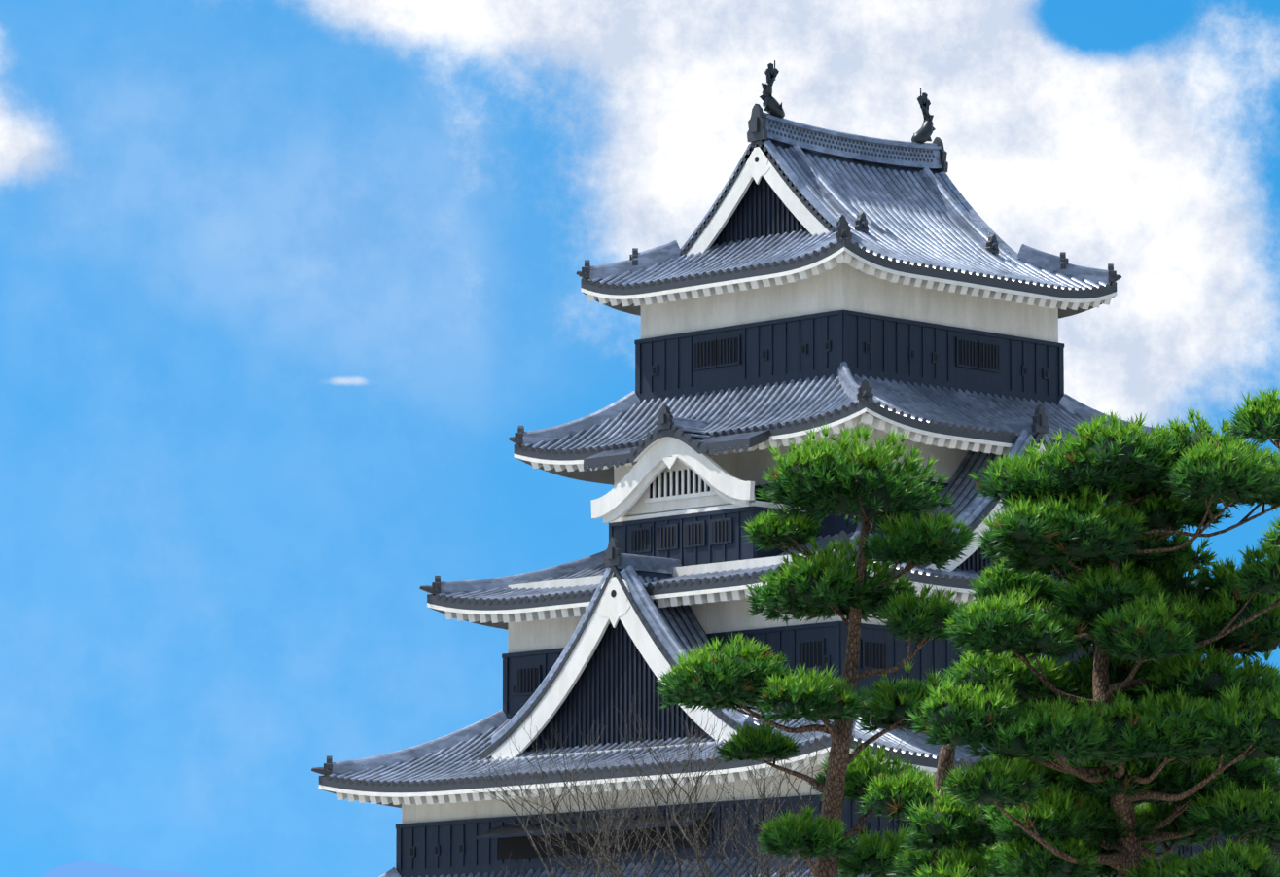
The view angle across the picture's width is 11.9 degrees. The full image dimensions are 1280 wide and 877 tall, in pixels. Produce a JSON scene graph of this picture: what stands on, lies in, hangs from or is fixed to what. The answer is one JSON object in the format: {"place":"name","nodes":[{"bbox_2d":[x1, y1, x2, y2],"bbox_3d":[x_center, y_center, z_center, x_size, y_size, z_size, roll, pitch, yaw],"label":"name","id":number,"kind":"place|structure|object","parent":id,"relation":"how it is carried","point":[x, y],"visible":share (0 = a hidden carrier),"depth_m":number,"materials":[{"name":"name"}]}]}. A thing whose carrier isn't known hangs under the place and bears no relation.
{"place":"outdoors","nodes":[
{"label":"outdoors","id":0,"kind":"place"},
{"bbox_2d":[40,861,206,876],"bbox_3d":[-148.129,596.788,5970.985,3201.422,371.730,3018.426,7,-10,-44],"label":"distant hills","id":1,"kind":"structure","parent":0,"point":[84,870],"depth_m":5984.54,"materials":[{"name":"blue"}]},
{"bbox_2d":[0,0,1279,876],"label":"sky","id":2,"kind":"structure","parent":0,"point":[287,287],"materials":[{"name":"blue"}]},
{"bbox_2d":[854,744,998,876],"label":"pine","id":3,"kind":"object","parent":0,"point":[891,798],"depth_m":113.52,"materials":[{"name":"green plant"}]},
{"bbox_2d":[898,407,1279,876],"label":"pine","id":4,"kind":"object","parent":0,"point":[1136,608],"depth_m":109.33,"materials":[{"name":"green plant"}]},
{"bbox_2d":[1223,386,1279,552],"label":"pine","id":5,"kind":"object","parent":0,"point":[1258,419],"depth_m":103.95,"materials":[{"name":"green plant"}]},
{"bbox_3d":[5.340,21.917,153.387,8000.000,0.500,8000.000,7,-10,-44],"label":"ground","id":6,"kind":"structure","parent":0,"visible":0},
{"bbox_2d":[469,695,921,876],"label":"bare tree","id":7,"kind":"object","parent":6,"relation":"on","point":[617,871],"visible":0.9,"depth_m":126.72,"materials":[{"name":"brown plant"}]},
{"bbox_2d":[656,423,978,876],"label":"pine","id":8,"kind":"object","parent":6,"relation":"on","point":[822,478],"depth_m":117.67,"materials":[{"name":"green plant"}]},
{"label":"stone base wall","id":9,"kind":"object","parent":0,"visible":0},
{"bbox_2d":[311,60,1279,876],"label":"castle keep","id":10,"kind":"structure","parent":9,"relation":"on","point":[800,282],"depth_m":152.25,"materials":[{"name":"tile"}]}
]}

